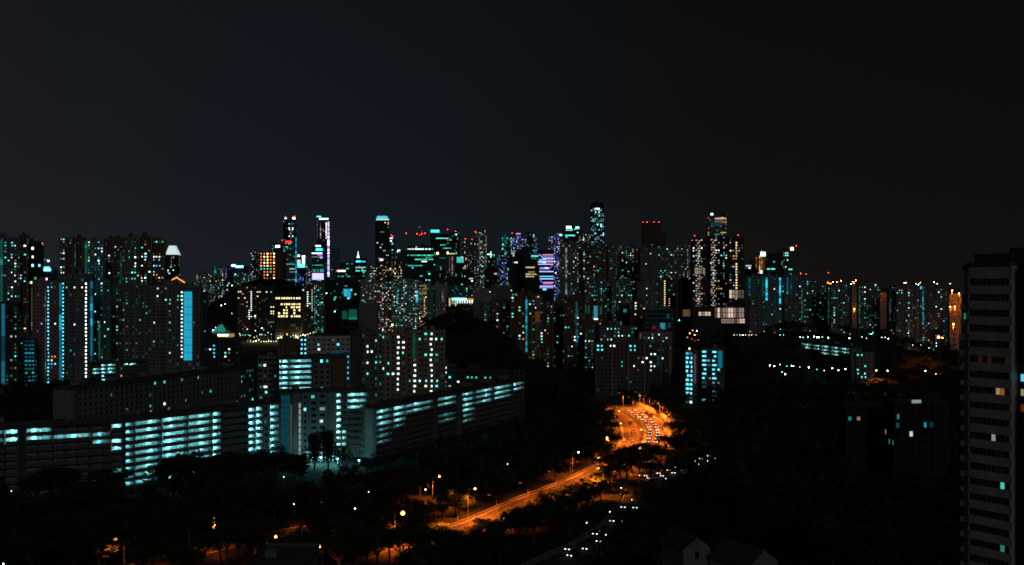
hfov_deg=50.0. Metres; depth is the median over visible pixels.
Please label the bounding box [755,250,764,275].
office tower
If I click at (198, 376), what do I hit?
lit window
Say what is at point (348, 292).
office tower
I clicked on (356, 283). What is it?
office tower
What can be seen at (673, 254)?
window
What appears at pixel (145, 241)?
window
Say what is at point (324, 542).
round tree
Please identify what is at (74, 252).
apartment tower
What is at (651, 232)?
office tower
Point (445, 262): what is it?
office tower
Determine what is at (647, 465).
rain tree
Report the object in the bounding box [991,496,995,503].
window
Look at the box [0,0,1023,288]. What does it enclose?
sky
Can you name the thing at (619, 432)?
verge
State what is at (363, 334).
window
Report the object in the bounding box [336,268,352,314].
office tower
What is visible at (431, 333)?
window
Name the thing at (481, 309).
block
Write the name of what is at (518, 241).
office tower
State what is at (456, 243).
office tower
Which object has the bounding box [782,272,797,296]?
apartment tower
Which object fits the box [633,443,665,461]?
rain tree
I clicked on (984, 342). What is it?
window
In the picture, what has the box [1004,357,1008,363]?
window
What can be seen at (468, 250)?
office tower
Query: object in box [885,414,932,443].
window
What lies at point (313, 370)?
slab block
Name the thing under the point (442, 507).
round tree
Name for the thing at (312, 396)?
lit window
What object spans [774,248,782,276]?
office tower
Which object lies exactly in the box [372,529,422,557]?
rain tree
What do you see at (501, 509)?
round tree
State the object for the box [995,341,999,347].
window
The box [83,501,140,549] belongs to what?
rain tree
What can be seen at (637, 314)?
block
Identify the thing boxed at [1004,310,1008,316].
window
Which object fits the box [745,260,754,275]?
office tower
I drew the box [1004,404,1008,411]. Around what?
window
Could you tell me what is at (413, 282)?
window
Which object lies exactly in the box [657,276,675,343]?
apartment tower
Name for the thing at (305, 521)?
round tree
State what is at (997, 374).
window
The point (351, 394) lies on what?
window
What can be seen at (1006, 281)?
window
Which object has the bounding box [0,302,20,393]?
apartment tower
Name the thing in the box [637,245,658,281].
apartment tower
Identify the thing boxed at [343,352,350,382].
block
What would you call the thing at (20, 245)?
window
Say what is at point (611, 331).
block
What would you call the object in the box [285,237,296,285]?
office tower
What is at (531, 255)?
window
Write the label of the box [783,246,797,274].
office tower
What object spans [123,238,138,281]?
window
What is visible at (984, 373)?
window
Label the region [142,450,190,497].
round tree
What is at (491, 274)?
office tower
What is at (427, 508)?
round tree
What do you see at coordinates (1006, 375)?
window
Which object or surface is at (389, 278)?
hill
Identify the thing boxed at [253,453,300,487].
rain tree
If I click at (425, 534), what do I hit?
rain tree
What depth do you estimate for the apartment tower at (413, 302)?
1739.93 m
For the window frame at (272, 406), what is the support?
in the slab block at (229, 424)
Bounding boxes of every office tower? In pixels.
[44,259,56,280]
[166,246,180,279]
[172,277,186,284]
[213,266,216,299]
[218,266,224,298]
[224,278,233,294]
[225,264,248,279]
[250,249,259,280]
[259,249,285,279]
[271,243,284,251]
[283,216,288,244]
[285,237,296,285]
[289,216,295,240]
[297,255,305,288]
[306,262,311,285]
[312,245,325,285]
[317,216,329,279]
[325,278,336,313]
[331,246,339,279]
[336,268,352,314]
[340,261,353,276]
[341,288,352,298]
[352,275,365,303]
[354,253,366,277]
[375,216,389,265]
[377,258,401,280]
[390,235,394,259]
[395,250,406,278]
[407,243,433,282]
[430,229,451,268]
[430,269,446,284]
[436,252,454,284]
[452,230,459,283]
[456,257,465,284]
[462,238,473,271]
[463,272,474,284]
[474,228,486,287]
[485,266,497,287]
[487,249,495,266]
[497,253,507,284]
[502,234,509,284]
[509,247,529,291]
[511,237,515,249]
[516,233,520,249]
[521,238,525,246]
[524,250,537,294]
[526,231,533,253]
[534,238,537,253]
[549,236,553,249]
[554,233,561,300]
[562,226,579,241]
[579,232,589,242]
[590,202,603,242]
[642,219,660,247]
[661,232,665,244]
[706,211,726,305]
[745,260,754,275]
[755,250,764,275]
[766,251,774,276]
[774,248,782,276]
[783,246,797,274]
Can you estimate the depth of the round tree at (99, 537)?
303.32 m
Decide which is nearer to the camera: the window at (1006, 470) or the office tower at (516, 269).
the window at (1006, 470)
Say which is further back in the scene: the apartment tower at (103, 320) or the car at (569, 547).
the apartment tower at (103, 320)
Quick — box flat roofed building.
[245,543,319,564]
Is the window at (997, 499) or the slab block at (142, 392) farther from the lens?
the slab block at (142, 392)
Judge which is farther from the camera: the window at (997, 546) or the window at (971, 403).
the window at (971, 403)
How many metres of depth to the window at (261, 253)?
2406.31 m
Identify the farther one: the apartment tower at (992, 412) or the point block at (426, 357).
the point block at (426, 357)
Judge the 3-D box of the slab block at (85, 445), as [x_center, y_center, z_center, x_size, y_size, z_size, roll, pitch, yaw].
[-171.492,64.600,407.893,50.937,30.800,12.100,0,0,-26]
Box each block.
[0,413,124,502]
[51,363,255,418]
[88,357,146,382]
[118,398,282,491]
[202,334,240,367]
[257,352,276,400]
[275,293,302,341]
[275,351,346,400]
[276,383,368,460]
[278,335,298,354]
[299,336,306,353]
[306,336,349,353]
[339,296,359,335]
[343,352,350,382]
[350,324,382,400]
[359,300,378,329]
[359,375,525,457]
[383,326,406,399]
[406,326,445,395]
[445,359,455,387]
[446,297,474,312]
[452,309,469,321]
[456,365,524,386]
[473,300,489,321]
[584,325,594,370]
[586,299,603,327]
[595,321,633,378]
[596,338,669,395]
[615,302,629,324]
[630,299,645,338]
[637,327,671,373]
[644,306,673,352]
[650,323,666,330]
[685,348,697,404]
[690,306,744,345]
[701,344,723,402]
[800,339,861,380]
[840,397,882,481]
[854,352,874,383]
[883,391,948,491]
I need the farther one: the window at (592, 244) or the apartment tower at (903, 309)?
the window at (592, 244)
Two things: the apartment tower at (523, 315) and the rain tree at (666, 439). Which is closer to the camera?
the rain tree at (666, 439)
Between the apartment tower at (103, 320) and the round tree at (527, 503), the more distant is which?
the apartment tower at (103, 320)
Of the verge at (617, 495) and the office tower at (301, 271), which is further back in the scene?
the office tower at (301, 271)
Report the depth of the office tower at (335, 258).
3201.88 m
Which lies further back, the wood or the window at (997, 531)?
the wood
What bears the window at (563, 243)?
in the apartment tower at (571, 265)
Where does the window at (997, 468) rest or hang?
in the apartment tower at (992, 412)
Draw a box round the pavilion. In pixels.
[212,324,234,337]
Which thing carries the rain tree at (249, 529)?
on the ground
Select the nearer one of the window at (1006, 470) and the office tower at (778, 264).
the window at (1006, 470)
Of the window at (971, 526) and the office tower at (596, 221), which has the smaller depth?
the window at (971, 526)
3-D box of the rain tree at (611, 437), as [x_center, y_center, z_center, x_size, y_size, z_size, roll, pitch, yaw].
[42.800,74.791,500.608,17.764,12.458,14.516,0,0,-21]
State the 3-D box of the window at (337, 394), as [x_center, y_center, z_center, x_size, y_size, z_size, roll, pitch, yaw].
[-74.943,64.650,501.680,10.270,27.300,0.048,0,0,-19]
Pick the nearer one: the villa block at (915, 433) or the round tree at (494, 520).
the round tree at (494, 520)
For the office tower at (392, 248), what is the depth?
3100.45 m
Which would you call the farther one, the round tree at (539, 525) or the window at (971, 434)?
the round tree at (539, 525)
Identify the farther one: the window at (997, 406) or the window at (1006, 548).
the window at (997, 406)
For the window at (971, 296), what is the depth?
205.59 m
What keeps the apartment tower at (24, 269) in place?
on the ground
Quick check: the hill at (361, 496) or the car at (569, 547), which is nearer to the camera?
the car at (569, 547)
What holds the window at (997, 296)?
in the apartment tower at (992, 412)
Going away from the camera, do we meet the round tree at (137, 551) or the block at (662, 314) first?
the round tree at (137, 551)
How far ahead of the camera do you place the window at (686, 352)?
722.68 m
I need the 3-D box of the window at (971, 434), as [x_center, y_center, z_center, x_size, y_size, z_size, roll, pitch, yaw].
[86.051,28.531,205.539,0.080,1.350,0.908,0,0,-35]
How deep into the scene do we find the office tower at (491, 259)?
2800.45 m
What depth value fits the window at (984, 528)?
203.39 m
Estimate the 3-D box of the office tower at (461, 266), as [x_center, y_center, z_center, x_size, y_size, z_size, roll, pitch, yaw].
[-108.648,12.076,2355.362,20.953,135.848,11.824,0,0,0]
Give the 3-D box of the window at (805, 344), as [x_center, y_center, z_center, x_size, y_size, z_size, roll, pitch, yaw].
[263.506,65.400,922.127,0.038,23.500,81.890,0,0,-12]
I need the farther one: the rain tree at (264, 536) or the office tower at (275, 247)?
the office tower at (275, 247)
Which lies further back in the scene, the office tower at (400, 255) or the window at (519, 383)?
the office tower at (400, 255)
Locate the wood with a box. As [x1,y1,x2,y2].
[0,274,963,512]
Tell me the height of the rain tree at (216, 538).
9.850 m
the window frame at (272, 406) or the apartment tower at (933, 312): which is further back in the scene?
the apartment tower at (933, 312)
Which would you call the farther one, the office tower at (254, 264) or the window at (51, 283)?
the office tower at (254, 264)
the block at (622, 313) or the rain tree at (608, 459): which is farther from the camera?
the block at (622, 313)
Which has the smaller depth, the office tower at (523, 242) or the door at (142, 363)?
the door at (142, 363)
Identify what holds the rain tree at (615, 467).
on the ground
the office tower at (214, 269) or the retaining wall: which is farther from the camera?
the office tower at (214, 269)
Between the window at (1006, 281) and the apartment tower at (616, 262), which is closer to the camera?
the window at (1006, 281)
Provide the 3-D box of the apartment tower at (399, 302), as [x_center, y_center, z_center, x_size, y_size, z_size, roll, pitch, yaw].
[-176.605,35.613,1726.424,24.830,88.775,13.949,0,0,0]
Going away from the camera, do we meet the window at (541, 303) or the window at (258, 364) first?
the window at (258, 364)
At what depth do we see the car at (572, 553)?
320.11 m
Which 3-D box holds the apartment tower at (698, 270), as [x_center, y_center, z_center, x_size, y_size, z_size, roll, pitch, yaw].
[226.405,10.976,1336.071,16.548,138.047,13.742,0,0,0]
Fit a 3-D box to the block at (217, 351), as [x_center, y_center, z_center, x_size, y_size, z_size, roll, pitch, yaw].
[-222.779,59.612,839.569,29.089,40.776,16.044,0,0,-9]
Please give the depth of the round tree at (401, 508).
353.79 m
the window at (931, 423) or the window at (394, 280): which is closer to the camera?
the window at (931, 423)
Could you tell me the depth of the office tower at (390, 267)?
2356.81 m
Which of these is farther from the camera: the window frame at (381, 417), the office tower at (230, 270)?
the office tower at (230, 270)
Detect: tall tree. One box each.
[307,431,321,468]
[307,505,331,558]
[318,429,337,469]
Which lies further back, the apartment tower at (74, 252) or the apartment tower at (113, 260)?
the apartment tower at (74, 252)
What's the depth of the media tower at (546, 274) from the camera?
1900.45 m
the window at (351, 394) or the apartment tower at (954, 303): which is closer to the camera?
the window at (351, 394)
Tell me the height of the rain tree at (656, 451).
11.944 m
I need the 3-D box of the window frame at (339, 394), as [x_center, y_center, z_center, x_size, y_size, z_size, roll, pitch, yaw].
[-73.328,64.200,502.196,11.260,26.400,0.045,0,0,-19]
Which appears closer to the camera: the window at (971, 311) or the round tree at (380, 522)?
the window at (971, 311)
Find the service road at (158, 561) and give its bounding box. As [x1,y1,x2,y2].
[129,513,431,564]
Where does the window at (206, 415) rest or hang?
in the slab block at (229, 424)
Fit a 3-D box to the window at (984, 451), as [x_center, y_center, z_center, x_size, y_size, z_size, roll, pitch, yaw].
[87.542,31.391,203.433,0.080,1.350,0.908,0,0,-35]
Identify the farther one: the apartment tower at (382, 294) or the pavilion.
the apartment tower at (382, 294)
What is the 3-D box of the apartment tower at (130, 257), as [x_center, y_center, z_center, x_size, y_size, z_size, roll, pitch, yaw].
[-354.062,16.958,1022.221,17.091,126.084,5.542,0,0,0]
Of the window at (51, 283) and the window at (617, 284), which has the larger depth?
the window at (617, 284)
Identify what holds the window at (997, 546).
in the apartment tower at (992, 412)
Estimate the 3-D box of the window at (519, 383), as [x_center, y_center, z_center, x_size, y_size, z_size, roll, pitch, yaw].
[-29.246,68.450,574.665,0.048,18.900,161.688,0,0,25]
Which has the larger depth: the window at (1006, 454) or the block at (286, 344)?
the block at (286, 344)
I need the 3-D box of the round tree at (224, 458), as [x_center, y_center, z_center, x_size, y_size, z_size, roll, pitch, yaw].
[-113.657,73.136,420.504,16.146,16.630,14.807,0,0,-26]
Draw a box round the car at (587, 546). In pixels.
[582,543,593,550]
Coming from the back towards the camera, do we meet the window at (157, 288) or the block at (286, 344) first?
the window at (157, 288)
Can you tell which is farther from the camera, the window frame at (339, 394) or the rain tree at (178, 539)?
the window frame at (339, 394)
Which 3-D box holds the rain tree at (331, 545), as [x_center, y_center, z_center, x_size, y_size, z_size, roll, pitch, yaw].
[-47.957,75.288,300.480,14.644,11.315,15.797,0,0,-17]
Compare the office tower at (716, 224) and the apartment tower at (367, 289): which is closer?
the apartment tower at (367, 289)
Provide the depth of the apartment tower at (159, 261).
1049.93 m
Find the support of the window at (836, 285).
in the apartment tower at (837, 304)
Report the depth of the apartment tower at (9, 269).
1047.03 m
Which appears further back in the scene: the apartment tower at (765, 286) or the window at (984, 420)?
the apartment tower at (765, 286)
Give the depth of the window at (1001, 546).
200.49 m
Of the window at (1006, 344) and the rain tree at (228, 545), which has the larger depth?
the rain tree at (228, 545)
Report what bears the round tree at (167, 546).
on the ground
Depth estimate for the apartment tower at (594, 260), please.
1542.20 m
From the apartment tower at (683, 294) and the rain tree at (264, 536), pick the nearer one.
the rain tree at (264, 536)
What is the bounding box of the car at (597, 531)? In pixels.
[592,529,601,535]
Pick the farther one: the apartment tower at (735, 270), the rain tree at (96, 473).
the apartment tower at (735, 270)
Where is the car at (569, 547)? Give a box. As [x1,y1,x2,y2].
[565,544,576,550]
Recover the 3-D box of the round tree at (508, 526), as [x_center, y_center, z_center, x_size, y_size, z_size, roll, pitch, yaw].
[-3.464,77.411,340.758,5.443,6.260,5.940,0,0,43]
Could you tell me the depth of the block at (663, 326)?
1009.93 m
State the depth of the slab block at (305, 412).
496.61 m
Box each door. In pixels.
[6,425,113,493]
[93,363,142,380]
[135,410,238,486]
[280,360,306,388]
[804,344,844,376]
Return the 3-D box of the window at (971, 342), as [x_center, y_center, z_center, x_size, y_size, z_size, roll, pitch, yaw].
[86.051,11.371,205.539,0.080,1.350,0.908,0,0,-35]
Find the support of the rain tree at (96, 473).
on the hill at (168, 530)
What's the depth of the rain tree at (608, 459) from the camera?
440.19 m
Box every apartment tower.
[0,233,19,301]
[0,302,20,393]
[18,233,28,364]
[24,333,36,386]
[29,238,43,337]
[32,277,56,383]
[57,268,93,385]
[60,235,65,272]
[65,235,85,272]
[84,236,105,280]
[94,279,111,360]
[104,235,120,283]
[112,280,151,359]
[121,233,140,283]
[139,232,153,284]
[147,280,202,374]
[154,237,165,284]
[194,270,215,305]
[203,291,207,337]
[233,269,248,287]
[237,285,253,333]
[254,284,276,335]
[302,285,313,335]
[313,280,324,332]
[361,278,375,303]
[367,262,376,280]
[374,279,390,331]
[391,277,407,331]
[408,278,418,328]
[419,281,428,326]
[427,283,434,319]
[435,281,447,316]
[448,284,474,296]
[473,286,490,300]
[490,296,510,338]
[491,283,511,298]
[511,288,534,360]
[535,293,542,357]
[540,297,563,367]
[560,240,582,300]
[564,293,585,369]
[581,279,610,324]
[583,241,605,280]
[606,243,626,280]
[611,278,637,320]
[627,244,638,279]
[635,280,658,307]
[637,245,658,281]
[657,244,682,278]
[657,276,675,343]
[676,277,690,346]
[683,242,690,278]
[691,235,705,305]
[707,234,727,305]
[727,235,743,305]
[745,274,758,333]
[747,294,762,334]
[758,273,773,331]
[772,275,784,331]
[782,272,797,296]
[782,294,797,330]
[798,277,826,331]
[826,281,849,334]
[857,280,879,336]
[889,283,918,351]
[917,284,947,350]
[948,294,961,333]
[960,248,1023,564]
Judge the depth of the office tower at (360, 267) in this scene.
2800.18 m
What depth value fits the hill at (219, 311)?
1876.50 m
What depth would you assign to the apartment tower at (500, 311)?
1011.61 m
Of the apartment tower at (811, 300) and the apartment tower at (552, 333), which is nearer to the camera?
the apartment tower at (552, 333)
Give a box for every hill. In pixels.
[4,498,307,540]
[160,487,458,516]
[208,278,338,332]
[385,275,394,280]
[418,311,472,328]
[443,317,558,375]
[559,331,962,381]
[875,370,963,395]
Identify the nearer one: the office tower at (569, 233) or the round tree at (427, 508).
the round tree at (427, 508)
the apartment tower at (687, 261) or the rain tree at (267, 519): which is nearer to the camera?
the rain tree at (267, 519)
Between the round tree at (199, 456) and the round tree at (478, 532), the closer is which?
the round tree at (478, 532)
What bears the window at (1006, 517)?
in the apartment tower at (992, 412)
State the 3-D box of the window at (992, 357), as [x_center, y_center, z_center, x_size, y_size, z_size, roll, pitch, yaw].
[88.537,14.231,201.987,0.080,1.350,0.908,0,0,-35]
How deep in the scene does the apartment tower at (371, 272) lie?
2504.36 m
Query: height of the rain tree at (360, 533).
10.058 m
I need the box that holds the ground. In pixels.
[0,289,963,564]
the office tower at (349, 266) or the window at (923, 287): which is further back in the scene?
the office tower at (349, 266)
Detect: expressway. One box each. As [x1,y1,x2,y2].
[345,399,646,564]
[520,396,669,564]
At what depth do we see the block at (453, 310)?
1060.00 m
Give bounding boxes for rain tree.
[34,466,82,504]
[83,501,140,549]
[85,467,134,479]
[153,534,194,563]
[163,455,206,478]
[181,536,221,564]
[203,530,240,561]
[205,451,253,476]
[212,518,288,555]
[212,521,242,549]
[213,534,235,558]
[221,531,258,558]
[241,533,267,554]
[243,538,262,554]
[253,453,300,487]
[256,517,281,544]
[319,535,362,564]
[333,533,384,564]
[346,532,381,563]
[358,532,398,564]
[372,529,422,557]
[375,527,404,560]
[392,523,432,548]
[403,529,442,563]
[416,528,445,557]
[427,522,452,529]
[508,506,553,543]
[582,443,615,465]
[586,433,621,445]
[586,454,622,480]
[589,471,614,478]
[594,463,628,480]
[595,421,620,432]
[598,449,640,476]
[611,455,642,482]
[618,445,646,472]
[632,453,658,478]
[632,461,666,483]
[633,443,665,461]
[641,446,678,471]
[656,436,677,444]
[661,421,694,433]
[672,410,698,431]
[761,534,799,563]
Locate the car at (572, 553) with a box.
[567,550,578,557]
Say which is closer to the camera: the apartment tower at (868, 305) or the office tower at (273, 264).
the apartment tower at (868, 305)
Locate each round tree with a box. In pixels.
[16,475,53,496]
[17,488,58,517]
[76,522,122,564]
[99,514,150,562]
[123,539,161,564]
[136,487,167,503]
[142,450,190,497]
[155,537,188,564]
[166,475,200,502]
[171,545,205,564]
[176,448,205,476]
[196,451,236,477]
[249,441,286,485]
[279,452,305,473]
[280,527,325,553]
[281,531,305,542]
[282,490,305,515]
[295,511,333,536]
[298,453,310,462]
[312,531,331,555]
[327,549,347,563]
[331,526,358,557]
[336,463,349,472]
[347,464,360,471]
[359,459,374,473]
[365,513,393,546]
[369,452,388,468]
[382,505,409,525]
[383,503,413,525]
[393,549,409,564]
[399,495,423,509]
[401,541,436,564]
[414,500,434,522]
[426,499,441,516]
[432,491,452,503]
[435,526,461,543]
[437,503,452,519]
[447,494,469,515]
[462,525,477,529]
[464,526,483,537]
[467,529,483,537]
[471,522,485,530]
[473,518,489,530]
[481,529,517,563]
[484,519,501,528]
[485,522,509,536]
[497,507,513,522]
[497,523,510,532]
[500,511,515,533]
[503,514,529,538]
[504,526,533,555]
[521,498,535,506]
[524,501,535,508]
[525,515,542,535]
[530,500,552,529]
[534,493,551,504]
[539,490,551,498]
[548,487,563,498]
[550,491,560,502]
[550,496,566,508]
[554,486,568,494]
[580,495,602,522]
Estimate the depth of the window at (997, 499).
201.27 m
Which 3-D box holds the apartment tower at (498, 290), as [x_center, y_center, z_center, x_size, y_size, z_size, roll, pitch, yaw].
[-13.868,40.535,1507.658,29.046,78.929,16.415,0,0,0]
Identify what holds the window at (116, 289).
in the apartment tower at (129, 320)
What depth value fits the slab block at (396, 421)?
555.38 m
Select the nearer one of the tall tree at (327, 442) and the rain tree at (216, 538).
the rain tree at (216, 538)
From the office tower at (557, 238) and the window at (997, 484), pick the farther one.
the office tower at (557, 238)
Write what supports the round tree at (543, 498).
on the ground
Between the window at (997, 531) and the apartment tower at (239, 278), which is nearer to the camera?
the window at (997, 531)
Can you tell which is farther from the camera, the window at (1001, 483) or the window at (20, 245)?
the window at (20, 245)
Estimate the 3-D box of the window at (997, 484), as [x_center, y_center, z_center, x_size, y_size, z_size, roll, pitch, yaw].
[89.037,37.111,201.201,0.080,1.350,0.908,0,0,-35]
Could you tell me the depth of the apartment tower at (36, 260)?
1110.39 m
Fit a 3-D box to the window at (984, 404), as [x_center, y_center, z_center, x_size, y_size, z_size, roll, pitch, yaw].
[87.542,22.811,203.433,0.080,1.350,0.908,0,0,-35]
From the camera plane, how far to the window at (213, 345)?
833.22 m
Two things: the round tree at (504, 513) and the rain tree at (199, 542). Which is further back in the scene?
the round tree at (504, 513)
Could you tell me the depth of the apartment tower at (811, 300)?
1333.02 m
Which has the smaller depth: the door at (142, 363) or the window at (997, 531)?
the window at (997, 531)
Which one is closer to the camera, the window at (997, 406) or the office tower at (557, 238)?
the window at (997, 406)
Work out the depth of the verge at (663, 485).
439.93 m
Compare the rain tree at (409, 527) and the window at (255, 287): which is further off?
the window at (255, 287)
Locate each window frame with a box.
[0,425,120,493]
[155,406,272,464]
[339,394,350,445]
[380,382,521,448]
[803,344,848,377]
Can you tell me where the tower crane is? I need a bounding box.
[406,229,425,245]
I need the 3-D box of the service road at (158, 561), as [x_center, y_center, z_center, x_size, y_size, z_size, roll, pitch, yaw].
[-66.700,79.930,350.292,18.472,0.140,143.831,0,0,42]
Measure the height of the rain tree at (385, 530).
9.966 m
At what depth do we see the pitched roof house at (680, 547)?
232.90 m
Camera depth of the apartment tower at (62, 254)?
1750.00 m
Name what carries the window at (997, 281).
in the apartment tower at (992, 412)
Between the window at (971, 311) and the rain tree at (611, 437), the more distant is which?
the rain tree at (611, 437)
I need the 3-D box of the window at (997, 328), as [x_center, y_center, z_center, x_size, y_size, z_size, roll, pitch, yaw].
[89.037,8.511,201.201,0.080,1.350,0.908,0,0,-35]
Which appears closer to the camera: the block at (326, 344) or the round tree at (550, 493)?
the round tree at (550, 493)
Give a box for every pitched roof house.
[659,527,710,564]
[707,538,780,564]
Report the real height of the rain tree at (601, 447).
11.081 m
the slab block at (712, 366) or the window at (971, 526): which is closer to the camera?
the window at (971, 526)
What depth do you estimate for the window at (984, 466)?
203.39 m
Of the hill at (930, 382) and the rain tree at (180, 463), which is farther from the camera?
the hill at (930, 382)
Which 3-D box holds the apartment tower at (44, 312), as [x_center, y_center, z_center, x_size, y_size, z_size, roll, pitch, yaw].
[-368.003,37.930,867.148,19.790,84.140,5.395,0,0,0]
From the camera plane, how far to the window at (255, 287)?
1640.56 m
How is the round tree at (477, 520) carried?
on the verge at (646, 431)
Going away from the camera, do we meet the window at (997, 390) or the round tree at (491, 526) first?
the window at (997, 390)
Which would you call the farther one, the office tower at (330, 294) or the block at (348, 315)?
the office tower at (330, 294)
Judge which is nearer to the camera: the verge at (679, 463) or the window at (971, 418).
the window at (971, 418)
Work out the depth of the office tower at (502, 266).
2250.00 m
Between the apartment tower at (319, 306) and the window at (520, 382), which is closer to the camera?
the window at (520, 382)
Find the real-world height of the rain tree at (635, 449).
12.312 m
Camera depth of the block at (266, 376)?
585.00 m
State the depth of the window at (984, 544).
203.39 m
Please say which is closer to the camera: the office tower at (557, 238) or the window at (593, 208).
the window at (593, 208)
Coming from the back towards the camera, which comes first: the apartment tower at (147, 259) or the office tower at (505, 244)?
the office tower at (505, 244)
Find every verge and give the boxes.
[121,517,354,564]
[165,512,440,564]
[343,418,621,564]
[407,400,649,564]
[518,400,644,564]
[583,397,672,564]
[633,435,780,476]
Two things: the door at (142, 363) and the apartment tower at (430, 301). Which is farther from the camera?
the apartment tower at (430, 301)
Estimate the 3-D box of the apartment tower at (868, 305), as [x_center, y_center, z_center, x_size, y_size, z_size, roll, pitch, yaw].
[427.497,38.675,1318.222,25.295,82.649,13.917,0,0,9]
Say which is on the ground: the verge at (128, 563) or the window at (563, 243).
the verge at (128, 563)
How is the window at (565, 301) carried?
in the apartment tower at (574, 315)
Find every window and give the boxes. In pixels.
[2,239,18,299]
[6,308,15,383]
[10,425,119,494]
[20,245,25,343]
[25,341,35,380]
[29,243,42,337]
[37,283,55,382]
[62,275,89,376]
[88,242,102,276]
[94,283,108,360]
[95,363,145,380]
[111,376,252,411]
[113,289,146,359]
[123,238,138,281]
[126,406,273,484]
[141,241,149,283]
[149,288,198,368]
[205,345,237,360]
[238,287,251,331]
[255,287,273,334]
[258,364,275,398]
[261,253,274,278]
[276,297,299,334]
[285,360,310,388]
[304,395,324,453]
[314,288,322,331]
[337,394,358,450]
[351,394,363,450]
[362,334,380,395]
[375,282,390,331]
[379,383,519,449]
[383,336,404,390]
[386,382,520,447]
[392,280,405,330]
[407,246,432,280]
[409,282,417,328]
[409,333,442,391]
[497,255,507,284]
[512,294,533,357]
[526,255,537,276]
[541,303,563,366]
[554,233,559,300]
[561,243,577,299]
[565,301,583,365]
[584,244,604,280]
[585,282,610,321]
[585,331,592,367]
[591,208,603,242]
[597,345,666,394]
[612,284,633,319]
[660,254,681,278]
[686,352,691,402]
[693,239,704,304]
[702,351,719,400]
[710,237,726,304]
[730,239,742,301]
[799,281,825,330]
[805,344,847,377]
[831,285,848,332]
[859,284,878,336]
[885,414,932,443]
[891,287,915,348]
[921,287,946,349]
[969,279,973,285]
[969,294,973,300]
[969,309,973,315]
[969,324,973,331]
[969,340,973,346]
[969,355,973,361]
[969,370,973,377]
[969,386,973,392]
[969,401,973,407]
[969,416,973,422]
[969,431,973,438]
[969,447,973,453]
[969,462,973,468]
[969,477,973,484]
[969,492,973,499]
[969,508,973,514]
[969,523,973,530]
[969,538,973,545]
[969,554,973,560]
[982,279,986,285]
[982,294,986,300]
[982,309,986,316]
[982,325,986,331]
[982,340,986,347]
[982,356,986,362]
[982,371,986,378]
[982,387,986,393]
[982,402,986,408]
[982,417,986,424]
[982,433,986,439]
[982,448,986,455]
[982,464,986,470]
[982,479,986,486]
[982,495,986,501]
[982,510,986,517]
[982,525,986,532]
[982,541,986,548]
[982,556,986,563]
[991,356,995,363]
[991,387,995,394]
[991,434,995,441]
[991,465,995,472]
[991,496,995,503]
[995,279,999,285]
[995,294,999,300]
[995,310,999,316]
[995,325,999,332]
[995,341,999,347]
[995,357,999,363]
[995,372,999,379]
[995,388,999,394]
[995,403,999,410]
[995,419,999,425]
[995,435,999,441]
[995,450,999,457]
[995,466,999,472]
[995,481,999,488]
[995,497,999,504]
[995,513,999,519]
[995,528,999,535]
[995,544,999,550]
[1000,325,1004,332]
[1000,341,1004,348]
[1000,388,1004,395]
[1000,435,1004,442]
[1000,482,1004,489]
[1000,545,1004,552]
[1004,279,1008,285]
[1004,294,1008,301]
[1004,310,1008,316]
[1004,326,1008,332]
[1004,341,1008,348]
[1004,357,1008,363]
[1004,373,1008,379]
[1004,389,1008,395]
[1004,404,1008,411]
[1004,420,1008,426]
[1004,436,1008,442]
[1004,451,1008,458]
[1004,467,1008,474]
[1004,483,1008,489]
[1004,499,1008,505]
[1004,514,1008,521]
[1004,530,1008,537]
[1004,546,1008,552]
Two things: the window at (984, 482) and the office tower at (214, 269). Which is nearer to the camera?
the window at (984, 482)
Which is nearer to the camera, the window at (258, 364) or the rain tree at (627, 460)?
the rain tree at (627, 460)
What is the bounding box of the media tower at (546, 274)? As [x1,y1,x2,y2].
[538,249,553,300]
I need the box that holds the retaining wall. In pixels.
[629,399,669,421]
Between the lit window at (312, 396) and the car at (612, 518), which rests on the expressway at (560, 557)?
the car at (612, 518)
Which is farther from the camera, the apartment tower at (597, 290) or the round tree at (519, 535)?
the apartment tower at (597, 290)
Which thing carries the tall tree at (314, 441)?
on the ground
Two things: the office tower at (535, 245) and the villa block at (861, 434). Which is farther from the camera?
the office tower at (535, 245)
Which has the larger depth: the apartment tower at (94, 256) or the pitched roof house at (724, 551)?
the apartment tower at (94, 256)
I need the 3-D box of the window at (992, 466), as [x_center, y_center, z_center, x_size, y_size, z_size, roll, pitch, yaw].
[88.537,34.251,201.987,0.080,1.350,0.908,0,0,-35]
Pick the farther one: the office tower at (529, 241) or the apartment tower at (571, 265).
the office tower at (529, 241)
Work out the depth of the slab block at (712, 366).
732.58 m
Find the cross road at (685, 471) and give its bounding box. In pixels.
[638,434,805,479]
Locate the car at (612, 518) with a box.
[609,516,615,522]

